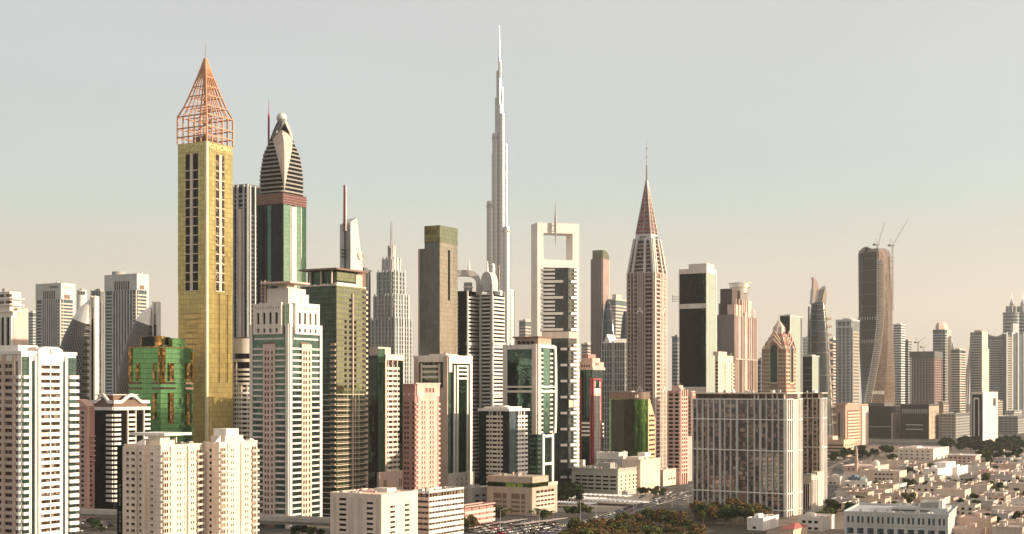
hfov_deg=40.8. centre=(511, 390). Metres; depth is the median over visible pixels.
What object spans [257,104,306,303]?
hotel tower
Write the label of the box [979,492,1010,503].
villa
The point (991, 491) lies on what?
villa
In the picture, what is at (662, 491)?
tree
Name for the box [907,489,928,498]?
villa
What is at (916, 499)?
villa
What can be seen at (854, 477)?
building
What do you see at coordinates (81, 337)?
sail tower
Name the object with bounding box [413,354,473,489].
office tower
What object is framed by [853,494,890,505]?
villa
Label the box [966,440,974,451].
tree
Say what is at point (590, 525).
tree
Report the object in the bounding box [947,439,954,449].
tree
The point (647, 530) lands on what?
tree
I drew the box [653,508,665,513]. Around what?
tree
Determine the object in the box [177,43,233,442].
hotel tower
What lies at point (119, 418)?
apartment tower
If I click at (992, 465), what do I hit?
villa
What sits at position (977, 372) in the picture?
office tower
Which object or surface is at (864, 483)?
villa
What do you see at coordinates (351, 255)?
office tower
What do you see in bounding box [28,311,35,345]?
office tower
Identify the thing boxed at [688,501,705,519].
tree
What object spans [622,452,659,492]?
office block
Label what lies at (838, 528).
sandy lots
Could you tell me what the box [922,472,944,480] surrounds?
villa
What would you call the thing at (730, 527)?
park lawn
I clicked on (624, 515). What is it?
tree
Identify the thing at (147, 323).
sail tower
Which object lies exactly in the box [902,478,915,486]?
tree
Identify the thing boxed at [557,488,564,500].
tree
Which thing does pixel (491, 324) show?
apartment tower
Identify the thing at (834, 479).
building
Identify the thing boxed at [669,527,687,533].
tree
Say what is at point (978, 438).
tree
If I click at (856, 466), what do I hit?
mosque
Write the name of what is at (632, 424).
office block
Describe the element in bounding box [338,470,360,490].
window
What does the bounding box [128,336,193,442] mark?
office block
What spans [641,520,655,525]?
tree
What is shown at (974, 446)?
tree
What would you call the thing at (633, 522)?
tree
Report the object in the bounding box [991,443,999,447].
tree
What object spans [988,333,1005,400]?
office tower
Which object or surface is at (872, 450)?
tree
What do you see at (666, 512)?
tree
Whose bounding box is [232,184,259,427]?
office tower
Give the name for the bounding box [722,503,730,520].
tree
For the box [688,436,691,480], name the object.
apartment block
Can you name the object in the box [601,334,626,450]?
office tower
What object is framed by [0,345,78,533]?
apartment tower
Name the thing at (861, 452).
tree
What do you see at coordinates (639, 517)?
tree
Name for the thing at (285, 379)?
apartment tower
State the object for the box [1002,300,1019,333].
hotel tower
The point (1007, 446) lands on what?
tree
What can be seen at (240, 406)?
apartment tower
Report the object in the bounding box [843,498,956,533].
office block
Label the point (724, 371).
apartment tower
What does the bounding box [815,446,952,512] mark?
road
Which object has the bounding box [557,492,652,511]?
paved yard
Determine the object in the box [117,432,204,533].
apartment block
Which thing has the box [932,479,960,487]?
villa
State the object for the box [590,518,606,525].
tree
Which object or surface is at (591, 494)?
car canopy
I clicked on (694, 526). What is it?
tree
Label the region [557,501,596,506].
car canopy
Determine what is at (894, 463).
villa
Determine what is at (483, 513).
car park building
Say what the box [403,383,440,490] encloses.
apartment tower
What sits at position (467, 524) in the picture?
tree
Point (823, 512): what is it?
tree
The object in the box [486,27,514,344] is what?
skyscraper
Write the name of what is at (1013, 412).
office block
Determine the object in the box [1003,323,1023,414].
office block
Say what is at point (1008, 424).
office block
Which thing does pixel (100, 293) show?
office tower
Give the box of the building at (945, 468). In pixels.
[923,461,955,479]
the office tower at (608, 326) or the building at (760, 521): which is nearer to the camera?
the building at (760, 521)
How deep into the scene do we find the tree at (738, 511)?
878.36 m
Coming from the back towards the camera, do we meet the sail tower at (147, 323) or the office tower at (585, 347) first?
the office tower at (585, 347)
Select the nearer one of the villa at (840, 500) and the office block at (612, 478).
the villa at (840, 500)
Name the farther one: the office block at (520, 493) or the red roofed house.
the office block at (520, 493)
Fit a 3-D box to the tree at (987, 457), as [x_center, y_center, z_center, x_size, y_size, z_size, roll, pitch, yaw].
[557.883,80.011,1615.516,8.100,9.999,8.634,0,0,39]
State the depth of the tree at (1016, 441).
1929.95 m
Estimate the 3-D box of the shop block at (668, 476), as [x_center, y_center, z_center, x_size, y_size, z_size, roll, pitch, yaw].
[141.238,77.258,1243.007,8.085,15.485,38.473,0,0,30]
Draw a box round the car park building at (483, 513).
[464,502,494,523]
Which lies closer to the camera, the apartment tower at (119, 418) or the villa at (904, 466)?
the apartment tower at (119, 418)
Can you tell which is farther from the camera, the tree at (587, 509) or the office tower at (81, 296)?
the office tower at (81, 296)
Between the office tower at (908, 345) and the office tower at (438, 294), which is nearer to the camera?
the office tower at (438, 294)
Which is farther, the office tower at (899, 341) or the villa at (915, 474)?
the office tower at (899, 341)
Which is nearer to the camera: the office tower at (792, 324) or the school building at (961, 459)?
the school building at (961, 459)
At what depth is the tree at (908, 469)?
1346.24 m
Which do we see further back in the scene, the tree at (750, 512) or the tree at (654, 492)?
the tree at (654, 492)
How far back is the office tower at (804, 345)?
2502.65 m
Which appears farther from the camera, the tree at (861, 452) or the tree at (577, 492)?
the tree at (861, 452)
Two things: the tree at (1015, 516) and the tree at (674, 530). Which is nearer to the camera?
the tree at (674, 530)
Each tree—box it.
[90,520,98,530]
[290,526,300,533]
[306,526,317,533]
[316,529,324,533]
[464,517,471,531]
[468,518,478,530]
[494,506,505,517]
[536,509,549,519]
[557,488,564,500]
[559,491,570,503]
[562,483,573,487]
[563,506,570,516]
[566,517,579,528]
[568,506,577,517]
[569,526,584,531]
[570,488,583,500]
[571,484,584,493]
[575,523,588,528]
[576,528,593,533]
[577,504,583,515]
[578,528,588,533]
[579,521,593,528]
[584,506,592,516]
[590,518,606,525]
[593,529,606,533]
[595,524,613,531]
[605,523,617,528]
[607,518,623,528]
[613,529,627,533]
[615,511,630,520]
[617,521,630,526]
[621,524,632,530]
[624,519,635,525]
[628,528,638,532]
[630,522,641,529]
[632,513,644,521]
[640,524,653,530]
[641,487,650,495]
[641,508,653,516]
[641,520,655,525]
[642,527,652,533]
[643,516,653,521]
[651,490,658,496]
[651,527,662,533]
[652,511,664,523]
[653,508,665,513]
[653,524,665,530]
[659,488,666,494]
[662,510,669,523]
[664,524,671,533]
[667,510,685,520]
[669,519,675,526]
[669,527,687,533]
[674,517,688,526]
[679,520,695,531]
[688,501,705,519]
[689,524,707,531]
[691,528,705,533]
[694,503,708,521]
[697,509,710,524]
[704,505,722,524]
[709,501,721,506]
[709,507,724,524]
[720,507,736,524]
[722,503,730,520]
[725,497,743,518]
[731,505,742,522]
[736,507,750,523]
[740,507,758,517]
[747,505,761,510]
[757,509,771,513]
[818,511,830,513]
[823,507,834,513]
[825,498,836,507]
[828,454,836,463]
[834,503,840,509]
[840,449,850,459]
[844,502,852,508]
[857,445,865,448]
[858,449,867,458]
[870,448,878,457]
[884,445,893,452]
[886,454,895,459]
[901,492,915,502]
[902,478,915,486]
[905,467,913,472]
[940,439,949,445]
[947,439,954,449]
[954,443,964,449]
[960,438,968,449]
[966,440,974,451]
[969,493,978,497]
[970,443,978,452]
[975,436,982,441]
[977,441,986,449]
[981,450,990,457]
[981,472,990,480]
[985,455,991,461]
[990,486,999,490]
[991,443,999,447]
[996,451,1006,456]
[1001,442,1013,450]
[1005,452,1019,456]
[1008,439,1019,444]
[1012,448,1023,453]
[1012,514,1021,518]
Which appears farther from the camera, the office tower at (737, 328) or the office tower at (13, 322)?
the office tower at (737, 328)
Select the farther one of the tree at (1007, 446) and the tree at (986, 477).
the tree at (1007, 446)
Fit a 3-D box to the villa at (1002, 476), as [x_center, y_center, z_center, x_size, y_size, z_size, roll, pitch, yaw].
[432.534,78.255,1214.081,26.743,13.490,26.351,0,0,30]
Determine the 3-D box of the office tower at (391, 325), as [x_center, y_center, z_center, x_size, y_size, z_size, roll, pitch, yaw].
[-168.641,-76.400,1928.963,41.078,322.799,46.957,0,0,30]
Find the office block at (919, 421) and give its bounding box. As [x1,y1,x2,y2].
[900,404,938,438]
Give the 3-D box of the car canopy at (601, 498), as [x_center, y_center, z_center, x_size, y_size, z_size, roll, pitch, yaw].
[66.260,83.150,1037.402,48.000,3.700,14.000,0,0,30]
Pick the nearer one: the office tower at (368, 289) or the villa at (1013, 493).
the villa at (1013, 493)
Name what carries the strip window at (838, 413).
in the office block at (851, 419)
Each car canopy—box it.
[490,519,523,524]
[512,520,545,525]
[541,517,567,522]
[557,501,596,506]
[569,496,607,501]
[569,497,630,503]
[582,493,631,496]
[582,498,650,502]
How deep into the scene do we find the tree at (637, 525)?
782.28 m
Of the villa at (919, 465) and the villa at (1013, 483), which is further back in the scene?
the villa at (919, 465)
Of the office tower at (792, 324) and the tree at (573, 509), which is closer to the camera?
the tree at (573, 509)
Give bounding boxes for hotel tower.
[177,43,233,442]
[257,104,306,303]
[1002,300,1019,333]
[1018,292,1023,333]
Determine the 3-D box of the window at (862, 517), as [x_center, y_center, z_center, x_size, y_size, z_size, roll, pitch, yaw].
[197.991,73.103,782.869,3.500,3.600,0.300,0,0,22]
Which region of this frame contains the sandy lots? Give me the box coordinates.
[766,445,1022,533]
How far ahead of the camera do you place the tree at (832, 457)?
1605.44 m
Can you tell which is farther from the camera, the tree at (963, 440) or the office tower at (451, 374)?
the tree at (963, 440)
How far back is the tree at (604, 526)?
760.86 m
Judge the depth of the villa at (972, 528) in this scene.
790.22 m
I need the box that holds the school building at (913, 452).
[898,445,948,459]
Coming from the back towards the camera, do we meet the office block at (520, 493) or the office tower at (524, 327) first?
the office tower at (524, 327)
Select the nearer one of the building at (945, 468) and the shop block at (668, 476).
the shop block at (668, 476)
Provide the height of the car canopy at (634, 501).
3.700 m
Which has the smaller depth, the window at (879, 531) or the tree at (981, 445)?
the window at (879, 531)
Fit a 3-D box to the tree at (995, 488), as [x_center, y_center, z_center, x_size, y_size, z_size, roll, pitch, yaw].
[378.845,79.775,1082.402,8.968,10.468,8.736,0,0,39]
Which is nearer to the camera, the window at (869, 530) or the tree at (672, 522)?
the window at (869, 530)
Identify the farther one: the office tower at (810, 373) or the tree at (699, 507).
the office tower at (810, 373)
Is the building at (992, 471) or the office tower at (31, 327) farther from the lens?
the office tower at (31, 327)
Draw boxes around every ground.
[76,404,1023,533]
[462,512,596,533]
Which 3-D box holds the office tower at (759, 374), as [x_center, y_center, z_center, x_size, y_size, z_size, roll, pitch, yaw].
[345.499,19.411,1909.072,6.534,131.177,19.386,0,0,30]
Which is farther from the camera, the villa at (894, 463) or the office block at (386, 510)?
the villa at (894, 463)
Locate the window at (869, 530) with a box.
[867,528,873,533]
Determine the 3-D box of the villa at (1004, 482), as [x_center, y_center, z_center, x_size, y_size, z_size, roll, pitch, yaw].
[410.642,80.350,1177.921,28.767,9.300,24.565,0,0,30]
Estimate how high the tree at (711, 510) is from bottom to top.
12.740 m
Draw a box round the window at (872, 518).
[867,517,873,522]
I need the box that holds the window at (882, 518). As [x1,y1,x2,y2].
[877,517,883,522]
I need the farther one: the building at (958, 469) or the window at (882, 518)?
the building at (958, 469)
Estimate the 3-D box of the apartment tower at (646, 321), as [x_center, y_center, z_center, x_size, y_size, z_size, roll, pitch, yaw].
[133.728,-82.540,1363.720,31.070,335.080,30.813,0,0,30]
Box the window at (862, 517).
[857,516,863,522]
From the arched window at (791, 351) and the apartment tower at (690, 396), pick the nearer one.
the apartment tower at (690, 396)
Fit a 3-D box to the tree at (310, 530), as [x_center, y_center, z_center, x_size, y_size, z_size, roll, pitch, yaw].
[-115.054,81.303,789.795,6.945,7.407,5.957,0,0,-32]
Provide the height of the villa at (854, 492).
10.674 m
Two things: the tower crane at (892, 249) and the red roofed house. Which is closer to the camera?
the red roofed house
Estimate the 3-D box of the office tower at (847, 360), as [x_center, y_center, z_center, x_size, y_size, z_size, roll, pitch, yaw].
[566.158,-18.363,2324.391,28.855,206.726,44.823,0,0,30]
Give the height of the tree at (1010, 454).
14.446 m
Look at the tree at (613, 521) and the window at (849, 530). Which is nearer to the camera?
the window at (849, 530)
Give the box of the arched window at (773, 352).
[770,349,776,381]
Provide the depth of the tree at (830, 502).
949.75 m
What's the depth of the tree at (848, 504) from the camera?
943.82 m
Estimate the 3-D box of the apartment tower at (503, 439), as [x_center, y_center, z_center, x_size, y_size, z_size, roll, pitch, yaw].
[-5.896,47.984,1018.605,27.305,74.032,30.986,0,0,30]
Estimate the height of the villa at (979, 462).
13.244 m
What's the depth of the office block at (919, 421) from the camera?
2435.11 m
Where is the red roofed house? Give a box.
[780,522,807,533]
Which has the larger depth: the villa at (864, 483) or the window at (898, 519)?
the villa at (864, 483)
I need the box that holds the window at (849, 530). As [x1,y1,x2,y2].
[847,527,853,532]
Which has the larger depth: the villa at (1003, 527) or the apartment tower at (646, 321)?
the apartment tower at (646, 321)
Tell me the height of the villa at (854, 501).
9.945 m
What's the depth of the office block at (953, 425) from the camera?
2461.80 m
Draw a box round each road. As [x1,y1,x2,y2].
[76,521,329,533]
[537,491,691,533]
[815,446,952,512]
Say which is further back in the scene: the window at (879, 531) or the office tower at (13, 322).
the office tower at (13, 322)
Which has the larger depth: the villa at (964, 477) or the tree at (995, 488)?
the villa at (964, 477)
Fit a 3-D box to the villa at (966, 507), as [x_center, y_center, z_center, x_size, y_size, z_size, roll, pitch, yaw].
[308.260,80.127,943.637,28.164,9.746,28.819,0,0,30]
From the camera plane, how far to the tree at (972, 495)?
1037.24 m
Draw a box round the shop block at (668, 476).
[660,468,677,485]
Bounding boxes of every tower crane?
[873,222,884,247]
[888,221,906,309]
[914,337,925,350]
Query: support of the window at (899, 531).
in the office block at (931, 517)
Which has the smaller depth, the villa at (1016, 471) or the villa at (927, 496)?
the villa at (927, 496)
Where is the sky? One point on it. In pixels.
(782, 137)
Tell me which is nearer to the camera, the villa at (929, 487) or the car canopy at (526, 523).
the car canopy at (526, 523)
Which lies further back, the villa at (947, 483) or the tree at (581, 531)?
the villa at (947, 483)
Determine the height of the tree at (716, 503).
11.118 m
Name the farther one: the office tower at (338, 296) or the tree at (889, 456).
the tree at (889, 456)
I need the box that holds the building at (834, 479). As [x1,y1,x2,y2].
[827,474,849,484]
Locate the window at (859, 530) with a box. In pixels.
[857,528,863,533]
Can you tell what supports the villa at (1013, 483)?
on the sandy lots
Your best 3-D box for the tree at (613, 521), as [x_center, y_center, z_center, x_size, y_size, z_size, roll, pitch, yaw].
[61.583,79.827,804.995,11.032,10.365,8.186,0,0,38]
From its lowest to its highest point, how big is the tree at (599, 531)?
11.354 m
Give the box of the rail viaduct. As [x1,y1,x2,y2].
[76,508,329,533]
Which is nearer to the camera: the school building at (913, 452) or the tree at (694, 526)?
the tree at (694, 526)
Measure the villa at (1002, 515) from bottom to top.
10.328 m
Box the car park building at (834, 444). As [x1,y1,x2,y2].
[827,436,853,456]
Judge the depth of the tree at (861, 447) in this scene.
1845.67 m
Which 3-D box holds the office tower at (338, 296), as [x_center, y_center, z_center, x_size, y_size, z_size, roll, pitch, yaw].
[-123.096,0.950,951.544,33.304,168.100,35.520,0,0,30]
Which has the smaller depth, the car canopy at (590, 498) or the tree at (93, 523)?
the tree at (93, 523)
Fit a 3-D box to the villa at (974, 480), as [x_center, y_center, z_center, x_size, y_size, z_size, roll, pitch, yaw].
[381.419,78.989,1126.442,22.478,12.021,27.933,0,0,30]
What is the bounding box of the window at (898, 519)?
[897,518,903,523]
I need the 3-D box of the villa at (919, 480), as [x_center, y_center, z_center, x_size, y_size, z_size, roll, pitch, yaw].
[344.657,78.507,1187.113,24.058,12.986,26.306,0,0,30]
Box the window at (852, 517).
[847,516,853,521]
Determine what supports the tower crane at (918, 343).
on the office tower at (925, 377)
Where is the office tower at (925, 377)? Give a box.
[909,351,942,403]
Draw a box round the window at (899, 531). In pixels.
[897,529,903,533]
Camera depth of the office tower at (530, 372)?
1068.15 m
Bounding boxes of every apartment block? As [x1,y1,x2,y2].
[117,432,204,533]
[203,428,259,533]
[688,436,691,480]
[691,390,802,516]
[798,390,826,507]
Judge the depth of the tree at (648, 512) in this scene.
856.97 m
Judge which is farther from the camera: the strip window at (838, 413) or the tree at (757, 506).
the strip window at (838, 413)
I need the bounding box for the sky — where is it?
[0,0,1023,403]
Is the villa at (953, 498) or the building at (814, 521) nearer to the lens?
the building at (814, 521)
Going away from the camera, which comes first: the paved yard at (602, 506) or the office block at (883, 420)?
the paved yard at (602, 506)
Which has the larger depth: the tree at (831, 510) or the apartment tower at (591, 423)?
the apartment tower at (591, 423)
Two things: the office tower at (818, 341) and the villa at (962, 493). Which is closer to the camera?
the villa at (962, 493)
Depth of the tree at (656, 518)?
853.73 m
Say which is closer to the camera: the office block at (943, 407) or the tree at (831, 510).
the tree at (831, 510)
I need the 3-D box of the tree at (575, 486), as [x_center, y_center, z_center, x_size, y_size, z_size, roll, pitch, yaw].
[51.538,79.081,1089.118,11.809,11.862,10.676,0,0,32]
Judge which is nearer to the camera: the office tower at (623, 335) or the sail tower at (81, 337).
the sail tower at (81, 337)
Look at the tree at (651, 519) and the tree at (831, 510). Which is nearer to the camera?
the tree at (651, 519)
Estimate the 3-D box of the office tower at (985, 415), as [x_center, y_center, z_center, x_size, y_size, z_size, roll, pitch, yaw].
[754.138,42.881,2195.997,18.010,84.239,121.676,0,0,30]
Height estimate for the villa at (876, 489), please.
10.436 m
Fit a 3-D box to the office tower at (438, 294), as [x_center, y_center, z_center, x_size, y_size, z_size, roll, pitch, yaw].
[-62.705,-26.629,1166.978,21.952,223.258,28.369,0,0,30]
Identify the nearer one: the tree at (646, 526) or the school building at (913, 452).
the tree at (646, 526)
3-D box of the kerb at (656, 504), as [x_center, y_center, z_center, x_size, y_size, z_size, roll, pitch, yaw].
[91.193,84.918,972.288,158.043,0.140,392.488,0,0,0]
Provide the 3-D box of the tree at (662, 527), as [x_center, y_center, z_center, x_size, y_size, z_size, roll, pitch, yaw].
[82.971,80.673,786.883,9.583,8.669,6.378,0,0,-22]
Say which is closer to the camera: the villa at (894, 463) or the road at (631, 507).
the road at (631, 507)
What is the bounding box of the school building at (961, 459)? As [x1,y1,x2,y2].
[946,453,981,464]
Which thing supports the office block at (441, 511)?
on the ground at (679, 505)
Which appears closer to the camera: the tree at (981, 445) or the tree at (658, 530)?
the tree at (658, 530)
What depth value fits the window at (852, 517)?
784.65 m
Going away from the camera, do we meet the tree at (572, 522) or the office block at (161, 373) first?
the tree at (572, 522)
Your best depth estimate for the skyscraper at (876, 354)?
2510.24 m
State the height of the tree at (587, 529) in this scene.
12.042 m
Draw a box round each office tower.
[0,288,27,344]
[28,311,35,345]
[36,282,75,347]
[77,288,86,309]
[90,289,104,393]
[104,271,148,393]
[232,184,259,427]
[298,267,367,515]
[340,185,364,286]
[362,267,371,470]
[371,220,412,383]
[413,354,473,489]
[418,225,457,355]
[503,336,556,481]
[519,319,530,336]
[581,342,590,361]
[591,250,609,361]
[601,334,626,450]
[602,301,615,342]
[607,294,626,338]
[620,311,626,338]
[671,335,678,384]
[672,263,716,394]
[717,282,757,391]
[758,357,761,391]
[780,314,801,398]
[802,336,806,354]
[802,354,819,392]
[807,277,836,435]
[829,337,835,403]
[835,318,859,402]
[893,323,904,405]
[905,339,911,403]
[909,351,942,403]
[933,323,950,412]
[951,342,965,411]
[965,330,988,426]
[971,391,997,443]
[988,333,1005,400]
[998,400,1002,416]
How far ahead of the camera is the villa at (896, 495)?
1024.92 m
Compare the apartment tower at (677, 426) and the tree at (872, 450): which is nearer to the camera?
the apartment tower at (677, 426)
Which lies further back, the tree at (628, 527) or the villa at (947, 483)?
the villa at (947, 483)
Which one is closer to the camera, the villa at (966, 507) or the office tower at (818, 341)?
the villa at (966, 507)
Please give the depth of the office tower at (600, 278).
2304.81 m
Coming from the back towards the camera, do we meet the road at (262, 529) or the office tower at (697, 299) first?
the office tower at (697, 299)
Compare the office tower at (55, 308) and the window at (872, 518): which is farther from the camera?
the office tower at (55, 308)
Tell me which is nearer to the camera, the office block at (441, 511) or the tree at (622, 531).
the tree at (622, 531)
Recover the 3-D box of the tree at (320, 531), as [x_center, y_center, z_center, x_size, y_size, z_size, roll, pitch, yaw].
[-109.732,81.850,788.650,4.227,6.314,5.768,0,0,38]
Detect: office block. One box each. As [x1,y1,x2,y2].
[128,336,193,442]
[330,487,417,533]
[416,486,463,533]
[462,484,487,505]
[487,472,557,515]
[571,460,636,494]
[596,451,627,465]
[609,391,654,456]
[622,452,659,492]
[833,403,867,445]
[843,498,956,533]
[868,403,899,438]
[900,404,938,438]
[938,400,948,412]
[938,412,969,438]
[998,414,1023,433]
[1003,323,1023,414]
[1005,409,1021,415]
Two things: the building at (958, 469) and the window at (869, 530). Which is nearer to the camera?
the window at (869, 530)
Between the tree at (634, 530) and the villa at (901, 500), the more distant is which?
the villa at (901, 500)
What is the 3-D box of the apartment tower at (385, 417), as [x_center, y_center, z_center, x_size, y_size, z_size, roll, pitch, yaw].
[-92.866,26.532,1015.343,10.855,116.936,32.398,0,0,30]
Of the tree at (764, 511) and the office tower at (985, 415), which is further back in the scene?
the office tower at (985, 415)
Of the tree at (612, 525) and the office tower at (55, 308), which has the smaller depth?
the tree at (612, 525)
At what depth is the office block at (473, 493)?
964.30 m
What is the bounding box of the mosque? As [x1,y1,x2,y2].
[842,444,888,470]
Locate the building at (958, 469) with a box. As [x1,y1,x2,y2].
[953,464,967,479]
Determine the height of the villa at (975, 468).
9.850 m
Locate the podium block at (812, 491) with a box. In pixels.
[803,471,822,512]
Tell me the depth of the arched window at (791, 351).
1616.70 m
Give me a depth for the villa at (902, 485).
1136.77 m
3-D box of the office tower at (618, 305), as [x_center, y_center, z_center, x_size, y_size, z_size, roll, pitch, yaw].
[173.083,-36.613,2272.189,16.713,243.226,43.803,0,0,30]
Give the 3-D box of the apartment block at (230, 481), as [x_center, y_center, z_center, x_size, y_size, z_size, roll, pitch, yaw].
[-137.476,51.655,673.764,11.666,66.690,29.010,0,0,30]
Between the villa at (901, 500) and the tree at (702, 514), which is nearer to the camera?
the tree at (702, 514)
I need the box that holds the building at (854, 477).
[848,475,866,480]
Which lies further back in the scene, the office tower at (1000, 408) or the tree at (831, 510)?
the office tower at (1000, 408)
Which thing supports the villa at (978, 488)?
on the sandy lots
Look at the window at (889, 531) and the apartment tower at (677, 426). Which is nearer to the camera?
the window at (889, 531)
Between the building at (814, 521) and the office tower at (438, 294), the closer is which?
the building at (814, 521)
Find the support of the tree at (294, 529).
on the ground at (679, 505)
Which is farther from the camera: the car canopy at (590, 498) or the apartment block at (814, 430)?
the car canopy at (590, 498)
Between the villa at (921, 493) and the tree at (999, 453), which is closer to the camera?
the villa at (921, 493)
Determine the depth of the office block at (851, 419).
2123.40 m
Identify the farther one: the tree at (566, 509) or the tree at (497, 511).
the tree at (566, 509)
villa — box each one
[823,497,851,510]
[833,498,876,514]
[834,484,867,493]
[837,478,872,489]
[845,488,873,496]
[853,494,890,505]
[860,486,891,493]
[872,481,898,492]
[878,491,912,503]
[884,480,906,490]
[884,496,908,503]
[887,458,908,468]
[898,463,919,472]
[899,490,919,501]
[900,474,923,489]
[907,471,922,475]
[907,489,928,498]
[908,461,926,471]
[908,483,941,494]
[917,474,933,482]
[920,493,949,502]
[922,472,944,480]
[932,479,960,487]
[933,494,958,501]
[935,486,970,498]
[945,500,980,516]
[952,523,990,533]
[958,513,996,533]
[959,472,980,481]
[961,481,992,494]
[963,496,998,509]
[967,460,989,465]
[968,464,989,472]
[971,509,1013,519]
[972,479,989,483]
[978,479,1006,486]
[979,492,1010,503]
[983,489,1007,493]
[990,462,1002,468]
[990,472,1015,482]
[990,503,1023,511]
[992,520,1023,533]
[994,455,1012,462]
[998,461,1019,473]
[999,518,1023,523]
[1000,488,1023,498]
[1005,479,1023,493]
[1008,460,1023,464]
[1010,468,1023,476]
[1011,496,1023,504]
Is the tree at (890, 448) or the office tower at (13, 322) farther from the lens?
the tree at (890, 448)
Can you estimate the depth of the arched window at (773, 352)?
1607.26 m
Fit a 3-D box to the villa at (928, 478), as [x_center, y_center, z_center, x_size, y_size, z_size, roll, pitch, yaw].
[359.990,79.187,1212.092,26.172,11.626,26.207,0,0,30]
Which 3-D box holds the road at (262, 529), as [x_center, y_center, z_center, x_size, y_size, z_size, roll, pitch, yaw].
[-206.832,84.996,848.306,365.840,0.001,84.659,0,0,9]
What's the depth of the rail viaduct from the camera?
808.31 m
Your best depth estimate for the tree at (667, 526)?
789.25 m
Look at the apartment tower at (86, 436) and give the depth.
907.15 m
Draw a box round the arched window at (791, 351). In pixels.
[790,349,792,381]
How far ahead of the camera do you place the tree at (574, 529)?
745.51 m
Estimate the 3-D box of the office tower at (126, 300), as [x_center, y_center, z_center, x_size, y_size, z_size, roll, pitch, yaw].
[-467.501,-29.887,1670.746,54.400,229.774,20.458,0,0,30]
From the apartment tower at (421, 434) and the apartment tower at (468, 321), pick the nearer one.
the apartment tower at (421, 434)
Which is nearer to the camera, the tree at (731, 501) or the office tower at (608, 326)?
the tree at (731, 501)
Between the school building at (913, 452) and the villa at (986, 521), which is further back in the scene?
the school building at (913, 452)
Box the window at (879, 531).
[877,528,883,533]
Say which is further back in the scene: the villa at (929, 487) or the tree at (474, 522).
the villa at (929, 487)
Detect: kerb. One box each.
[542,490,691,531]
[614,495,691,518]
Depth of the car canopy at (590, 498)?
1050.51 m
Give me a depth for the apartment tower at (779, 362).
1608.93 m
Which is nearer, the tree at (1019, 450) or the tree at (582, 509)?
the tree at (582, 509)
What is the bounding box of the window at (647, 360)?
[628,359,651,402]
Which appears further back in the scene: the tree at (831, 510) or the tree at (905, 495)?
the tree at (905, 495)
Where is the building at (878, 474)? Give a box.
[860,468,906,483]
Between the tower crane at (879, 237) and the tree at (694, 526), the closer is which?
the tree at (694, 526)
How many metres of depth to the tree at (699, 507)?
891.26 m
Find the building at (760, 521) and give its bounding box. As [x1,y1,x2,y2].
[747,513,778,530]
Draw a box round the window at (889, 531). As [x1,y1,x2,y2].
[887,529,893,533]
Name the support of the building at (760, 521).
on the park lawn at (730, 527)
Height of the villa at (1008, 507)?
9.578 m
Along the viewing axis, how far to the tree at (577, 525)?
763.03 m
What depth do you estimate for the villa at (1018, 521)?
800.32 m
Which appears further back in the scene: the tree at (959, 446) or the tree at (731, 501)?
the tree at (959, 446)
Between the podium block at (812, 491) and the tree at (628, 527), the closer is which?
the tree at (628, 527)
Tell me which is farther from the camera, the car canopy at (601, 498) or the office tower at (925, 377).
the office tower at (925, 377)
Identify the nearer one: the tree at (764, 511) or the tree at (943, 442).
the tree at (764, 511)
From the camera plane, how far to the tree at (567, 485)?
1094.71 m
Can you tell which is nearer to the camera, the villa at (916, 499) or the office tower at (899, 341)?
the villa at (916, 499)
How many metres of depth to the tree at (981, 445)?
1857.58 m
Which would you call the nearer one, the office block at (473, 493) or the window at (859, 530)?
the window at (859, 530)
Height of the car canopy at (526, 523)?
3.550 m
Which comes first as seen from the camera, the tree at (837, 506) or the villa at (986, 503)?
the tree at (837, 506)
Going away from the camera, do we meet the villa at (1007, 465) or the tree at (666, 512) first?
the tree at (666, 512)
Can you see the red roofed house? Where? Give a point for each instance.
(795, 528)
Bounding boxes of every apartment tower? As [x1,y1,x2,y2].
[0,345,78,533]
[76,399,95,519]
[91,394,150,508]
[232,337,248,439]
[249,281,321,528]
[368,347,403,489]
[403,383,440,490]
[458,260,480,483]
[478,406,529,485]
[479,261,505,407]
[579,354,604,465]
[627,142,666,468]
[667,385,687,484]
[688,391,695,435]
[713,351,733,391]
[761,320,796,392]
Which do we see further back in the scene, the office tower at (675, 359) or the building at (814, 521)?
the office tower at (675, 359)
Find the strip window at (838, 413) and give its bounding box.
[838,413,839,436]
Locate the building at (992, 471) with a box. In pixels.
[978,468,1008,480]
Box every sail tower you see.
[60,296,100,401]
[115,301,160,393]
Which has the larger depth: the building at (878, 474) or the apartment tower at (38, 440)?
the building at (878, 474)
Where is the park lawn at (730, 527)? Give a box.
[626,510,766,533]
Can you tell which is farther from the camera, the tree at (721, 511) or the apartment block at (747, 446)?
the apartment block at (747, 446)
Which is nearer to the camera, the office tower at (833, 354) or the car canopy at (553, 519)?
the car canopy at (553, 519)
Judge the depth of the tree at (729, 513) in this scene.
871.24 m
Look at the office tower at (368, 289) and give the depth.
1424.04 m
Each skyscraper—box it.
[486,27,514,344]
[531,202,578,484]
[857,247,894,405]
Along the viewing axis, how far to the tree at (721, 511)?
871.42 m
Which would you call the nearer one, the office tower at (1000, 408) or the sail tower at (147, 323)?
the sail tower at (147, 323)
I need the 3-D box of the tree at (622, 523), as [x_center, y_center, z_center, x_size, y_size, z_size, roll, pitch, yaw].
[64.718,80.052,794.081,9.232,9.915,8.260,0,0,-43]
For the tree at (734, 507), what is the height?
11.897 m
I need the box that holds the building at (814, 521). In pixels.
[798,512,833,531]
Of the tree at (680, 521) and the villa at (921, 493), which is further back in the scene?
the villa at (921, 493)
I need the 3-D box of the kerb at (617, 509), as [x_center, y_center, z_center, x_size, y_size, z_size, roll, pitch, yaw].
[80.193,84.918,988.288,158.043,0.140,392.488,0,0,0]

